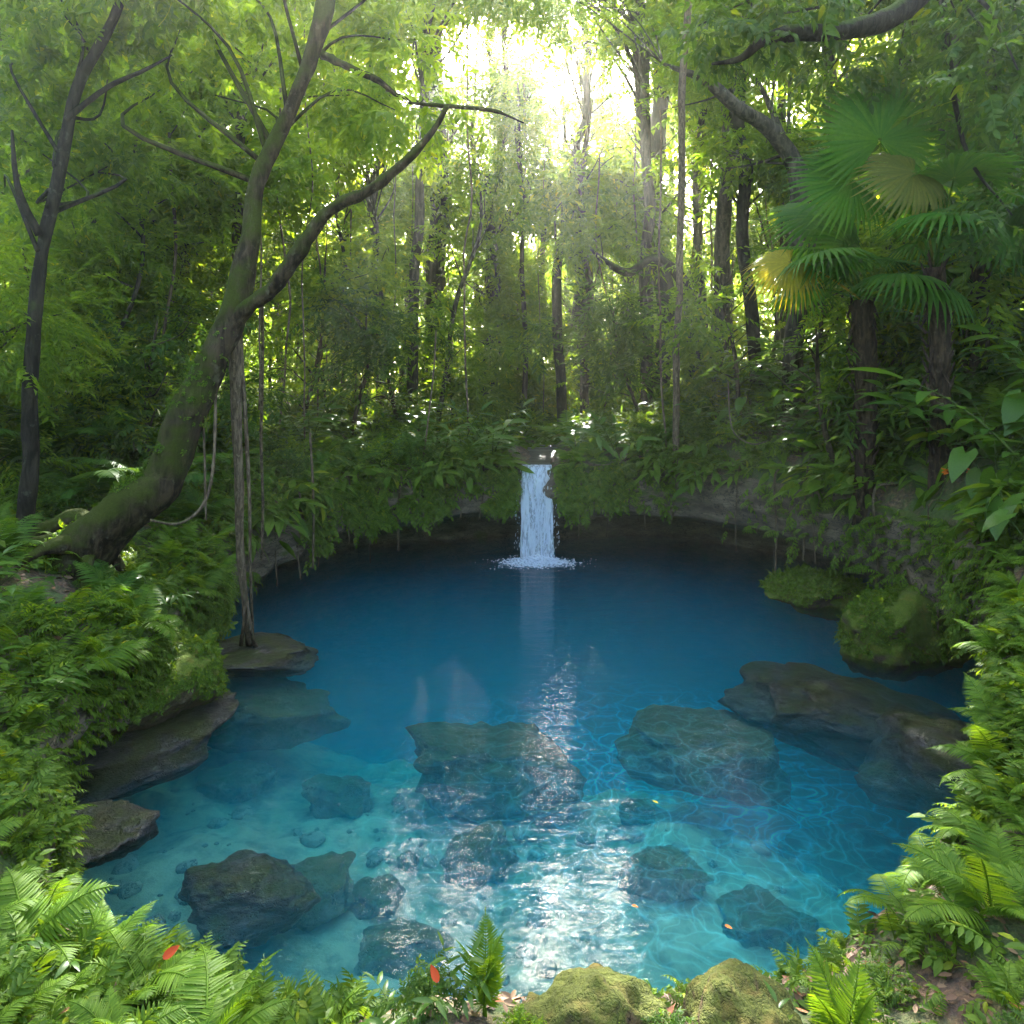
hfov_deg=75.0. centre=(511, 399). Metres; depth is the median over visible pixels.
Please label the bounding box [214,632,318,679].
rock
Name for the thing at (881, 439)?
shrub
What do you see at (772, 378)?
broadleaf plant
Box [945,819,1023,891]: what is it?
fern
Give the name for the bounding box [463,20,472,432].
liana
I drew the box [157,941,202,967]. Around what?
fern
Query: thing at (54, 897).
fern
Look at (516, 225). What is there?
tree
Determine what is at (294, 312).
young tree
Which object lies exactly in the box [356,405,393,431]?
shrub
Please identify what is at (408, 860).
rock
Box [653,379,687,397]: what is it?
shrub
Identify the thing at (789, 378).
broadleaf plant
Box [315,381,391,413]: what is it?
shrub
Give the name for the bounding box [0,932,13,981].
fern
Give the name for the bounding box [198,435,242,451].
broadleaf plant
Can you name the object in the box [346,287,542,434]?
young tree
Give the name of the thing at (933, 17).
tree
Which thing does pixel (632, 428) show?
shrub
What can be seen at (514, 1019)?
shrub
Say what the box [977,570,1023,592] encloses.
fern
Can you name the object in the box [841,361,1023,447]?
broadleaf plant
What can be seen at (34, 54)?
slim tree
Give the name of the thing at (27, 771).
fern
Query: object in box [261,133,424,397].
tree
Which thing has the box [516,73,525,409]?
liana
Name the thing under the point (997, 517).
leaf plant
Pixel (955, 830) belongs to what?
fern
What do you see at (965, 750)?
fern
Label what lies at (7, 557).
broadleaf plant
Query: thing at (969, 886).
fern
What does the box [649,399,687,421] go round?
shrub
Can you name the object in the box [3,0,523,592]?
leaning tree
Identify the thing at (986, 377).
shrub
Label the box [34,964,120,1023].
fern
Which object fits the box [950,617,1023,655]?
fern
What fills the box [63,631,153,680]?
fern
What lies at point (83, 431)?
feather palm
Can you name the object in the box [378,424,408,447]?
shrub
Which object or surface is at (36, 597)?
fern
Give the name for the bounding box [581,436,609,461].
fern
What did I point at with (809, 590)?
mossy boulder
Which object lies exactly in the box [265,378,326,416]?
shrub
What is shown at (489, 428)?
broadleaf plant
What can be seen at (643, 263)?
crooked tree
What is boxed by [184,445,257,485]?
broadleaf plant
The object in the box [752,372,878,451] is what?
broadleaf plant
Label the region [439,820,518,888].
rock
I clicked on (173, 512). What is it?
fern
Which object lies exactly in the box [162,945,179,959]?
fallen leaf
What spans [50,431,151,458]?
shrub
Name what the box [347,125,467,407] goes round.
draped tree
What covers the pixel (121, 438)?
shrub
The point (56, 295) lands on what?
young tree
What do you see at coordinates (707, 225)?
forest tree
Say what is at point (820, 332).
young tree
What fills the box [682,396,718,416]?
fern
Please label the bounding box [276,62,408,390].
forest tree
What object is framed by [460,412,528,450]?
broadleaf plant
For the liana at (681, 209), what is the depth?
12.88 m
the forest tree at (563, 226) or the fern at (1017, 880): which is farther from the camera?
the forest tree at (563, 226)
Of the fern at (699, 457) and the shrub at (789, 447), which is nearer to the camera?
the shrub at (789, 447)
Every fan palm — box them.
[742,202,978,524]
[781,68,1023,489]
[865,189,1023,393]
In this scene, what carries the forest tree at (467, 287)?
on the ground at (906, 500)
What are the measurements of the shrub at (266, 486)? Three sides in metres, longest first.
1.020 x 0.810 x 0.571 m
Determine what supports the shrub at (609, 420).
on the ground at (906, 500)
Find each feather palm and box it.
[0,399,164,455]
[0,419,98,468]
[2,461,143,504]
[41,453,245,484]
[50,401,169,435]
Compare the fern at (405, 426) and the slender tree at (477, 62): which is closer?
the fern at (405, 426)
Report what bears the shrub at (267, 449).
on the ground at (906, 500)
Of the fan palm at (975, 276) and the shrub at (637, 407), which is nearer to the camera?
the fan palm at (975, 276)
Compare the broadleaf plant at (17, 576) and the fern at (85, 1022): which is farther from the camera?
the broadleaf plant at (17, 576)
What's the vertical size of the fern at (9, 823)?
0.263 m
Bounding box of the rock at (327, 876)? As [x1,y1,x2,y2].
[290,851,355,931]
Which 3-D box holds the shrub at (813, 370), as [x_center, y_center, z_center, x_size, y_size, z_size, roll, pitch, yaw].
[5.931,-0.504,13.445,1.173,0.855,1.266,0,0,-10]
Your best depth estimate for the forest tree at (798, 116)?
29.76 m
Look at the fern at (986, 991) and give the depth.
2.48 m
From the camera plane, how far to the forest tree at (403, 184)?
19.79 m
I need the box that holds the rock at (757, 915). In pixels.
[715,884,819,955]
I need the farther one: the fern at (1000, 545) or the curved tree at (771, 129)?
the curved tree at (771, 129)
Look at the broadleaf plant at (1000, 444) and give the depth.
7.71 m
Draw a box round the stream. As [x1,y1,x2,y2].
[525,445,556,464]
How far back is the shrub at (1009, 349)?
9.47 m
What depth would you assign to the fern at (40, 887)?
3.41 m
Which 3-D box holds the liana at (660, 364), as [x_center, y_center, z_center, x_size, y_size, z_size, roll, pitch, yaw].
[3.094,-2.387,13.715,0.230,7.147,0.088,0,0,-16]
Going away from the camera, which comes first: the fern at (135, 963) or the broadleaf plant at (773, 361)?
the fern at (135, 963)
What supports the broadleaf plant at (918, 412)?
on the ground at (906, 500)
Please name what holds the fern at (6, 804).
on the ground at (906, 500)
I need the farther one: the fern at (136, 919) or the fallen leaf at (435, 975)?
the fern at (136, 919)
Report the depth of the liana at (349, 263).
16.69 m
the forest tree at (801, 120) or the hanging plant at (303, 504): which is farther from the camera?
the forest tree at (801, 120)
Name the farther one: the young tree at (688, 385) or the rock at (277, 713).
the young tree at (688, 385)
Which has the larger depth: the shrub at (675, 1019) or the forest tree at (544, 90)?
the forest tree at (544, 90)
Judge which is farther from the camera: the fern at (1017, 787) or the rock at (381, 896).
the rock at (381, 896)
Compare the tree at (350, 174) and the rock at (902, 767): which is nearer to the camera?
the rock at (902, 767)
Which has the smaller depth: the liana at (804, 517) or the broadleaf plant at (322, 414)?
the liana at (804, 517)
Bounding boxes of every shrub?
[2,597,75,642]
[10,395,163,468]
[11,491,85,526]
[12,475,80,507]
[42,481,105,518]
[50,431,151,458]
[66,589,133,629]
[120,546,157,572]
[196,436,225,454]
[210,474,260,499]
[233,488,286,521]
[243,437,294,463]
[244,456,282,482]
[249,423,293,442]
[250,469,294,500]
[252,421,274,441]
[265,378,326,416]
[299,386,354,414]
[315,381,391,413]
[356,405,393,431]
[360,431,404,462]
[363,442,401,467]
[369,947,468,1023]
[378,391,440,418]
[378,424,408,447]
[389,430,445,473]
[403,393,445,421]
[436,444,473,466]
[466,422,507,433]
[492,999,546,1023]
[502,400,556,428]
[510,409,554,436]
[541,413,555,432]
[578,407,624,428]
[583,430,617,450]
[588,395,633,418]
[590,408,628,428]
[616,410,651,429]
[623,404,650,419]
[625,388,660,407]
[625,427,646,437]
[636,421,671,445]
[640,1006,696,1023]
[644,437,681,465]
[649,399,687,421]
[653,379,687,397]
[658,385,690,403]
[705,396,742,421]
[706,413,770,452]
[752,379,808,414]
[764,431,805,456]
[781,361,828,374]
[805,978,898,1023]
[817,444,848,469]
[838,434,889,462]
[853,947,923,1014]
[878,358,923,387]
[916,371,984,409]
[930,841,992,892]
[951,343,1023,388]
[992,327,1023,353]
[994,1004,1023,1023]
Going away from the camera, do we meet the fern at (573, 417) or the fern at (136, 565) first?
the fern at (136, 565)
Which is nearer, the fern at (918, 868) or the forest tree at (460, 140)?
the fern at (918, 868)
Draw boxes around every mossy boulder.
[102,626,229,743]
[193,595,233,641]
[508,963,670,1023]
[681,958,802,1023]
[759,562,872,620]
[833,578,982,681]
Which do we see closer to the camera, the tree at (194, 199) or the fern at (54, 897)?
the fern at (54, 897)
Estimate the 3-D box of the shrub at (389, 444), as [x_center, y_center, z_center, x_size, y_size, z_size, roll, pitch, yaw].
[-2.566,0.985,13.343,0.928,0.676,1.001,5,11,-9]
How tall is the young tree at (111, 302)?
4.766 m
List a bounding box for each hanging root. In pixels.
[202,425,206,519]
[229,334,257,647]
[274,500,277,586]
[296,490,301,579]
[309,430,314,567]
[341,472,349,544]
[395,464,401,550]
[479,465,483,520]
[735,464,744,550]
[812,473,824,563]
[872,483,897,588]
[927,499,955,602]
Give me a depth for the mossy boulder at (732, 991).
2.36 m
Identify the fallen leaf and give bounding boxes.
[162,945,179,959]
[430,965,439,982]
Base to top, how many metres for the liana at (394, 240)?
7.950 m
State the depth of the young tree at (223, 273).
13.72 m
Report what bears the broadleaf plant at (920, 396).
on the ground at (906, 500)
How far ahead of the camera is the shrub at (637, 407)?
15.86 m
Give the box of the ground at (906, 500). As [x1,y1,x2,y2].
[0,362,1023,1023]
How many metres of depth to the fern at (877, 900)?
3.34 m
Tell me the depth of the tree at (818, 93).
14.04 m
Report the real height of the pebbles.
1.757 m
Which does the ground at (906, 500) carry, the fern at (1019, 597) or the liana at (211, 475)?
the fern at (1019, 597)
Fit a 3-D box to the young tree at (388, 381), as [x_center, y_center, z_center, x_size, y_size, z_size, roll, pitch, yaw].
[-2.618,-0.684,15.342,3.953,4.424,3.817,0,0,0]
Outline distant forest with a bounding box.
[0,120,1023,417]
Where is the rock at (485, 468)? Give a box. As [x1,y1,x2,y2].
[478,464,514,471]
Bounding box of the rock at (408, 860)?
[397,850,419,871]
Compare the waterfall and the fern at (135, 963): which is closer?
the fern at (135, 963)
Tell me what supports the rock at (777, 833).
on the pool floor
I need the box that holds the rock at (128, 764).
[56,691,238,805]
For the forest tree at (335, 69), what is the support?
on the ground at (906, 500)
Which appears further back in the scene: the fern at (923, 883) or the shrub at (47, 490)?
the shrub at (47, 490)
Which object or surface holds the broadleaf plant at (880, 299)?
on the ground at (906, 500)
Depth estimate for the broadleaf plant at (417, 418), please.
15.29 m
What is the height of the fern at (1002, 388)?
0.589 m
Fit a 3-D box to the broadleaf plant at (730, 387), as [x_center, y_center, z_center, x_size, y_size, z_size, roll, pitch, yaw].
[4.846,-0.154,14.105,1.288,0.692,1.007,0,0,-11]
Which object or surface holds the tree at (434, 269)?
on the ground at (906, 500)
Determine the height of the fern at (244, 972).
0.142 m
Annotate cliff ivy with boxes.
[37,458,1018,920]
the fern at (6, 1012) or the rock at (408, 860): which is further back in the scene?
the rock at (408, 860)
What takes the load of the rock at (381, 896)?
on the pool floor
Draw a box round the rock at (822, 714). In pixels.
[717,661,961,771]
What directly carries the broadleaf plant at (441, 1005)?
on the ground at (906, 500)
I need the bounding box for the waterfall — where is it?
[475,465,595,570]
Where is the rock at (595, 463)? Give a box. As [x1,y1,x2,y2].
[585,455,616,467]
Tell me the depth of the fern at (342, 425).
14.89 m
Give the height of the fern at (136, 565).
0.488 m
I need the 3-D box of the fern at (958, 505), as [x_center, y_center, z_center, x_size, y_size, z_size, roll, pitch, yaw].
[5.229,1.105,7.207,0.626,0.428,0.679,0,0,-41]
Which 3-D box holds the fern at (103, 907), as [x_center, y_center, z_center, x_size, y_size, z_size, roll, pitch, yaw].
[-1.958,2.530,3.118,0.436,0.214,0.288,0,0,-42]
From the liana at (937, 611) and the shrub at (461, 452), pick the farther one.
the shrub at (461, 452)
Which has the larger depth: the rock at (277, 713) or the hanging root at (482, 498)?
the hanging root at (482, 498)
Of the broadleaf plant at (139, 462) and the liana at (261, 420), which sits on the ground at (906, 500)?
the broadleaf plant at (139, 462)
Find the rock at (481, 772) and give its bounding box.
[405,721,587,823]
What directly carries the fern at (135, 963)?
on the ground at (906, 500)
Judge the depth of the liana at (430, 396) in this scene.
13.25 m
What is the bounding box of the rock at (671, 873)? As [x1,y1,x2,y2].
[618,845,713,902]
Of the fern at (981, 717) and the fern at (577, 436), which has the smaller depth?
the fern at (981, 717)
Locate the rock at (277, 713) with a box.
[207,677,350,752]
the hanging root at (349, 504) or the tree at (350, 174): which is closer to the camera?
the hanging root at (349, 504)
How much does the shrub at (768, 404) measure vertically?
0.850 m
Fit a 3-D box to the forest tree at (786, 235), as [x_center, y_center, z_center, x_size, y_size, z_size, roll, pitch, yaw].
[8.189,-11.092,19.434,7.806,21.070,7.297,0,0,0]
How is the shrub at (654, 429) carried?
on the ground at (906, 500)
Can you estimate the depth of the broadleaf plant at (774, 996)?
2.40 m
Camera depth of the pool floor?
6.03 m
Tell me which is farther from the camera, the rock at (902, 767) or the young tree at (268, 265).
the young tree at (268, 265)
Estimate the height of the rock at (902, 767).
0.866 m
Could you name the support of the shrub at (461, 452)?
on the ground at (906, 500)
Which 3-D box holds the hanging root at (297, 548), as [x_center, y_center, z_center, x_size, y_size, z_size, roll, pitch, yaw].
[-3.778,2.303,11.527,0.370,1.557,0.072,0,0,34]
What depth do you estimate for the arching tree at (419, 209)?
16.93 m
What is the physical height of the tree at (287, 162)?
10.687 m
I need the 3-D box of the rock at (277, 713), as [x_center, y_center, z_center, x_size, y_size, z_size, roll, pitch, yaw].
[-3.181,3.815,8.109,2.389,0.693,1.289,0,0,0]
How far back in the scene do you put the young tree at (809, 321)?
14.62 m
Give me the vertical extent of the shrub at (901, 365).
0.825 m
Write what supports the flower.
attached to the leaf plant at (959, 462)
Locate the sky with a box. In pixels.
[135,0,887,391]
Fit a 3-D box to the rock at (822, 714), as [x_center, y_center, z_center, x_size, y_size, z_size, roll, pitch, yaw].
[3.814,3.543,7.395,2.842,0.717,1.783,0,0,33]
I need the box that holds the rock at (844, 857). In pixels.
[778,823,908,907]
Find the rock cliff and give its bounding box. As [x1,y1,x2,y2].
[21,458,1021,1016]
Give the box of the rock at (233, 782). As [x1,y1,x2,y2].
[196,760,277,803]
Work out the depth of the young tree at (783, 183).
13.57 m
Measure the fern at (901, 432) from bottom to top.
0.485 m
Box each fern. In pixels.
[0,461,17,490]
[0,499,14,523]
[0,511,44,554]
[0,579,68,617]
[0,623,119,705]
[0,733,14,746]
[0,739,23,758]
[0,757,31,779]
[0,787,60,807]
[0,797,22,838]
[0,816,29,847]
[0,864,47,897]
[0,867,118,979]
[0,871,42,889]
[0,898,40,940]
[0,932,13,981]
[0,994,60,1023]
[1,910,76,957]
[1,945,81,1021]
[13,872,81,911]
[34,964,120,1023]
[59,924,210,1021]
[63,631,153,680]
[65,551,115,584]
[65,983,204,1023]
[72,559,156,597]
[73,896,146,938]
[75,894,159,1003]
[75,1018,92,1023]
[97,584,182,644]
[110,558,153,584]
[120,947,197,1014]
[145,530,199,565]
[152,489,196,529]
[155,991,202,1022]
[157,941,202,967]
[161,520,197,554]
[170,944,295,1023]
[175,567,230,598]
[178,484,233,525]
[179,524,233,555]
[185,949,285,1023]
[190,550,247,574]
[196,521,234,538]
[202,1008,215,1023]
[222,1001,284,1023]
[225,969,260,995]
[299,459,332,498]
[307,449,343,474]
[315,429,331,450]
[332,410,359,426]
[335,435,360,446]
[390,415,421,429]
[455,907,506,1016]
[466,410,504,429]
[539,410,582,438]
[554,441,591,461]
[557,427,588,447]
[570,430,601,445]
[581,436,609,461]
[599,422,624,432]
[626,435,648,460]
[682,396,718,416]
[682,445,706,468]
[781,967,824,987]
[805,938,882,1023]
[837,874,935,936]
[868,869,935,894]
[883,412,909,438]
[891,837,1023,933]
[896,833,969,891]
[898,934,953,959]
[902,853,999,909]
[908,807,1002,851]
[928,723,1022,786]
[941,800,989,826]
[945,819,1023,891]
[946,672,1014,750]
[949,814,1023,876]
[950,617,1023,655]
[951,380,1016,406]
[951,770,1007,811]
[955,490,981,517]
[964,957,1023,1021]
[969,528,990,534]
[970,575,1023,623]
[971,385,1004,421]
[972,684,1012,724]
[976,659,1023,698]
[977,524,1023,554]
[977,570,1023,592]
[978,547,1021,569]
[978,654,1023,686]
[979,858,1023,919]
[980,795,1023,832]
[982,588,1023,602]
[999,714,1023,729]
[1005,513,1023,535]
[1005,812,1023,853]
[1007,556,1023,565]
[1007,613,1023,648]
[1008,759,1023,795]
[1009,708,1023,716]
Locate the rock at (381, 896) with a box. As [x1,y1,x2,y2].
[347,874,406,919]
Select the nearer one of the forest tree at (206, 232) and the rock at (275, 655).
the rock at (275, 655)
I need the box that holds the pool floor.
[68,710,917,1014]
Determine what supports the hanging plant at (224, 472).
on the ground at (906, 500)
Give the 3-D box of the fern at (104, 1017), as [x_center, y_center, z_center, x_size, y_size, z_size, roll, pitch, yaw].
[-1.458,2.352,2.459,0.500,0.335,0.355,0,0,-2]
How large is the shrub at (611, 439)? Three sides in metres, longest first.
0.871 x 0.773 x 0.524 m
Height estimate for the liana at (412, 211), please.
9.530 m
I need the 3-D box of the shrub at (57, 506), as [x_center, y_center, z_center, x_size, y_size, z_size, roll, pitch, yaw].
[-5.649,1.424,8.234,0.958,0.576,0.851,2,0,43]
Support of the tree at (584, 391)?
on the ground at (906, 500)
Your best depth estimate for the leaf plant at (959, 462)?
7.08 m
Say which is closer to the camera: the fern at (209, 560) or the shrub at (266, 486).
the fern at (209, 560)
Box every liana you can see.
[150,396,216,524]
[162,132,176,416]
[258,232,261,409]
[259,306,263,560]
[276,88,291,434]
[294,1,298,403]
[301,25,312,451]
[316,121,321,415]
[322,77,330,413]
[349,172,356,398]
[392,113,395,399]
[405,85,413,364]
[422,330,436,517]
[447,31,453,348]
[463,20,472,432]
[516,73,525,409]
[537,119,546,420]
[595,153,611,412]
[612,143,616,386]
[633,99,640,404]
[657,110,666,448]
[672,0,691,463]
[710,158,712,355]
[727,380,769,444]
[731,250,736,337]
[765,114,780,351]
[802,455,810,559]
[936,599,938,629]
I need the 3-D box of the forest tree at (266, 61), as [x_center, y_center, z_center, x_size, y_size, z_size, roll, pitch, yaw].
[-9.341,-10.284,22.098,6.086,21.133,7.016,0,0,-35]
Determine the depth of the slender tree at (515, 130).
19.88 m
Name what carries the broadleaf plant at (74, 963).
on the ground at (906, 500)
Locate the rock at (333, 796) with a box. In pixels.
[301,773,373,819]
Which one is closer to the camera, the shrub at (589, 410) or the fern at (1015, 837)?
the fern at (1015, 837)
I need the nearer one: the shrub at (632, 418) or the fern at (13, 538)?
the fern at (13, 538)
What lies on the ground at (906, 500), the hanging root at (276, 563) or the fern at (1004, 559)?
the fern at (1004, 559)
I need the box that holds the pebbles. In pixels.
[83,787,849,1000]
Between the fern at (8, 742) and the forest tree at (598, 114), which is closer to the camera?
the fern at (8, 742)
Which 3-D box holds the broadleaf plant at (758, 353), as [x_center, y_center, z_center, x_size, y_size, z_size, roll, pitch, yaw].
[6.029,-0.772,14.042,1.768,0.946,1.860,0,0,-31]
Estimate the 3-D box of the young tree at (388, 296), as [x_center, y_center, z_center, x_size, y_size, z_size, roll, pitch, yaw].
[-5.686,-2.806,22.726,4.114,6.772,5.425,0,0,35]
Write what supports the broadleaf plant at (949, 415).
on the ground at (906, 500)
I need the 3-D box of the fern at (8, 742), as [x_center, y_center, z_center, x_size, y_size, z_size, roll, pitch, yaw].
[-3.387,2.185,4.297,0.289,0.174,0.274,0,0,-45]
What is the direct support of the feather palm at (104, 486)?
on the ground at (906, 500)
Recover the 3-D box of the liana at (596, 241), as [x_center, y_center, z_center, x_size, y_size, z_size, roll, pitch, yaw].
[2.433,-2.915,17.809,0.448,7.318,0.132,0,0,0]
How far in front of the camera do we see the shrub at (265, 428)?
13.41 m
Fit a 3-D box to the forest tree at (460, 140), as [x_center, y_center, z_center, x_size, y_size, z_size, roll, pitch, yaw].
[-0.453,-10.183,22.826,6.820,22.705,6.896,0,0,0]
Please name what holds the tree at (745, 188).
on the ground at (906, 500)
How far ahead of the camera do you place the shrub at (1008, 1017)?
2.24 m
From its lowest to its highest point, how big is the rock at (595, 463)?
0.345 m
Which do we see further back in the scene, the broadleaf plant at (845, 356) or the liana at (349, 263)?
the liana at (349, 263)
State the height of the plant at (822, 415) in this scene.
3.329 m
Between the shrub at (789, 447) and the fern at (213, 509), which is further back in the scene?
the shrub at (789, 447)
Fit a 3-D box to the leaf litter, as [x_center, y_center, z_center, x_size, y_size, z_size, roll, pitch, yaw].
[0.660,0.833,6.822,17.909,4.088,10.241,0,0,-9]
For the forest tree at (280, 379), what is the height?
22.471 m
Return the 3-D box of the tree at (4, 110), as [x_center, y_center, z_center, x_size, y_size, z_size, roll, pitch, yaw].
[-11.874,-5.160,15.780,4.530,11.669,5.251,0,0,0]
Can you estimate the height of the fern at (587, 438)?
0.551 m
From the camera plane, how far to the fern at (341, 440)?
13.69 m
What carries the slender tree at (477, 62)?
on the ground at (906, 500)
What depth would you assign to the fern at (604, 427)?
15.35 m
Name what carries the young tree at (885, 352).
on the ground at (906, 500)
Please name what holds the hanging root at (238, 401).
hanging from the leaning tree at (115, 520)
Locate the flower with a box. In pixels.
[931,468,948,511]
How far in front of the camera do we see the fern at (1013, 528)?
6.44 m
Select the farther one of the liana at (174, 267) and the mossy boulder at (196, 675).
the liana at (174, 267)
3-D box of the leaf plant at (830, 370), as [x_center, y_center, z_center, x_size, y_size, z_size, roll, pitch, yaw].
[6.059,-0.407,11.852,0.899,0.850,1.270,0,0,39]
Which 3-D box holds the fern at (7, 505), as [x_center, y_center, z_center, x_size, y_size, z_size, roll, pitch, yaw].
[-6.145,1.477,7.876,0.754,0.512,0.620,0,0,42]
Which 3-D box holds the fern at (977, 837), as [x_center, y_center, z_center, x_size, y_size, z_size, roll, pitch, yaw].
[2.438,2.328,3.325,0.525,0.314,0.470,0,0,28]
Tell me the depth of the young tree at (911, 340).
9.64 m
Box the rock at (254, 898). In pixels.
[178,849,320,950]
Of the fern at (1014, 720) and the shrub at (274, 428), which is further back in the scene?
the shrub at (274, 428)
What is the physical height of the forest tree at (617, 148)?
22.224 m
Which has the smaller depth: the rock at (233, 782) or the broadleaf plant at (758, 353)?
the rock at (233, 782)
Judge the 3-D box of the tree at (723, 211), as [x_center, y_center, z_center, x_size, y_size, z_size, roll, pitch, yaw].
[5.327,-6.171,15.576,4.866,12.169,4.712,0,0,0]
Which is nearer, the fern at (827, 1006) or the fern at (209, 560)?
the fern at (827, 1006)
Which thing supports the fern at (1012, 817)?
on the ground at (906, 500)
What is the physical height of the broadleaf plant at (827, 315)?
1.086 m
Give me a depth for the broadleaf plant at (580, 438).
13.64 m
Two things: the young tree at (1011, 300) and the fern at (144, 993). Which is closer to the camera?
the fern at (144, 993)
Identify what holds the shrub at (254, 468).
on the ground at (906, 500)
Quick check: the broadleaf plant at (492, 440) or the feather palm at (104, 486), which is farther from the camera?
the broadleaf plant at (492, 440)
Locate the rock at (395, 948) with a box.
[353,917,454,980]
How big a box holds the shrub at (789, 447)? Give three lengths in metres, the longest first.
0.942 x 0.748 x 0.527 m
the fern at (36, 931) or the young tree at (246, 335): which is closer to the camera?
the fern at (36, 931)
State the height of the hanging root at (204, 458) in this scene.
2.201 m
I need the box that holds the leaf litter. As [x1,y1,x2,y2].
[0,413,1023,1023]
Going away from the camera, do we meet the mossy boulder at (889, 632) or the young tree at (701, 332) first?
the mossy boulder at (889, 632)
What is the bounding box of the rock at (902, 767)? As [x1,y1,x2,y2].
[854,703,976,819]
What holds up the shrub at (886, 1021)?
on the ground at (906, 500)
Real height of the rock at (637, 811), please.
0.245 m
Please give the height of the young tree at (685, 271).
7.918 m
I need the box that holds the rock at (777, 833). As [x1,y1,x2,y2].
[763,819,810,848]
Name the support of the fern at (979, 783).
on the ground at (906, 500)
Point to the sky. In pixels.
(559, 59)
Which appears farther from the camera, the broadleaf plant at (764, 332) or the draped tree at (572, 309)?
the draped tree at (572, 309)
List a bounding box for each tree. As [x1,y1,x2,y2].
[0,0,95,340]
[0,0,211,399]
[0,0,224,535]
[0,1,316,358]
[0,3,302,398]
[0,99,49,211]
[0,204,210,472]
[0,243,153,516]
[2,211,209,448]
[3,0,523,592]
[3,149,159,377]
[48,294,300,492]
[52,198,308,459]
[63,227,216,390]
[71,0,287,376]
[72,0,271,387]
[109,0,365,431]
[126,124,277,395]
[131,211,306,425]
[165,230,281,375]
[174,191,355,402]
[200,0,303,269]
[213,2,361,391]
[225,204,381,412]
[243,221,435,416]
[248,0,444,402]
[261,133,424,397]
[262,0,458,407]
[265,0,488,406]
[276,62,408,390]
[276,220,407,393]
[281,64,450,415]
[285,268,477,441]
[323,277,484,420]
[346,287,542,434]
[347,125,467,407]
[355,0,570,408]
[369,1,506,404]
[373,3,495,325]
[388,120,551,420]
[409,7,594,286]
[419,148,556,434]
[424,0,714,404]
[432,0,849,411]
[442,1,555,413]
[445,13,572,305]
[466,147,611,407]
[470,49,566,409]
[480,350,591,421]
[484,0,694,425]
[507,94,667,418]
[507,263,693,418]
[511,5,633,372]
[524,200,706,396]
[527,159,638,412]
[528,2,676,338]
[531,0,762,386]
[547,291,673,423]
[572,111,685,410]
[594,17,740,343]
[601,9,718,394]
[615,1,795,369]
[615,193,734,381]
[616,0,783,356]
[622,264,780,420]
[637,0,794,366]
[650,0,839,401]
[650,246,785,419]
[651,0,1023,287]
[666,82,794,373]
[668,187,845,374]
[681,181,856,360]
[704,54,855,275]
[720,3,874,341]
[724,0,921,352]
[751,0,926,247]
[756,130,1011,256]
[762,229,894,401]
[767,137,1018,372]
[777,150,895,343]
[783,0,966,193]
[788,267,1023,445]
[791,10,939,161]
[803,160,1023,344]
[806,170,1022,352]
[824,0,1016,195]
[836,32,893,192]
[837,71,1023,211]
[844,189,1023,383]
[855,143,1023,378]
[857,80,935,178]
[881,0,1019,310]
[884,182,1023,354]
[900,50,1023,305]
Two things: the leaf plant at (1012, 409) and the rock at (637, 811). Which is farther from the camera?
the leaf plant at (1012, 409)
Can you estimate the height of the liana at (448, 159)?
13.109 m
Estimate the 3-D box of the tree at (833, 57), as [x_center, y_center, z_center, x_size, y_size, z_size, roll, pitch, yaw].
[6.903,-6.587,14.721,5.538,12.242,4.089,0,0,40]
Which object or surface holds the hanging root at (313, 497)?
hanging from the rock cliff
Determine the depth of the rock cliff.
14.89 m
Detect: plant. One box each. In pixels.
[0,543,25,568]
[0,546,59,584]
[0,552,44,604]
[0,911,116,979]
[45,572,59,585]
[125,561,198,613]
[126,456,150,467]
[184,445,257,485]
[192,506,252,533]
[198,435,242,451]
[206,415,290,460]
[209,468,233,494]
[248,407,323,447]
[255,388,357,449]
[288,499,316,528]
[306,408,375,435]
[337,415,413,448]
[358,970,427,1023]
[371,388,440,423]
[389,404,441,424]
[392,426,447,451]
[405,410,488,437]
[411,931,498,1020]
[417,399,501,445]
[419,421,487,450]
[440,398,534,458]
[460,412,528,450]
[545,409,603,449]
[552,409,610,440]
[572,416,615,430]
[579,411,661,458]
[640,389,699,412]
[673,396,777,437]
[697,295,968,467]
[698,352,804,409]
[710,376,759,403]
[714,330,824,391]
[715,396,771,429]
[727,396,816,439]
[737,345,828,375]
[740,376,773,400]
[742,329,822,374]
[746,339,822,385]
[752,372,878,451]
[753,388,847,451]
[760,362,843,406]
[763,980,792,1019]
[767,322,853,365]
[780,360,853,411]
[805,312,849,350]
[810,336,903,368]
[820,354,850,391]
[828,336,995,402]
[832,367,1023,465]
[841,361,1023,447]
[852,367,992,442]
[852,371,1023,470]
[858,296,1023,365]
[910,385,1023,473]
[935,431,1023,503]
[953,324,1023,375]
[954,467,1023,545]
[955,316,1023,379]
[963,415,1023,460]
[982,493,1023,540]
[997,285,1023,313]
[1001,389,1023,435]
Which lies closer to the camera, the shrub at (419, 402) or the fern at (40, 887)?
the fern at (40, 887)
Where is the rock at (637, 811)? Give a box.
[619,798,655,825]
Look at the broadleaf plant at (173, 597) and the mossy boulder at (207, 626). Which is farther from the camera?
the mossy boulder at (207, 626)
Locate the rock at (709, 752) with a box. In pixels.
[614,704,791,806]
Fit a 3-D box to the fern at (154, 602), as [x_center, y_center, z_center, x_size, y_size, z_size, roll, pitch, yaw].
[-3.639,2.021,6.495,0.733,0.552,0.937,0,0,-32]
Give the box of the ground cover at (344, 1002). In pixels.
[0,316,1023,1023]
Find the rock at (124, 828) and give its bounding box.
[66,799,159,872]
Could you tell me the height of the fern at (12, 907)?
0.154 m

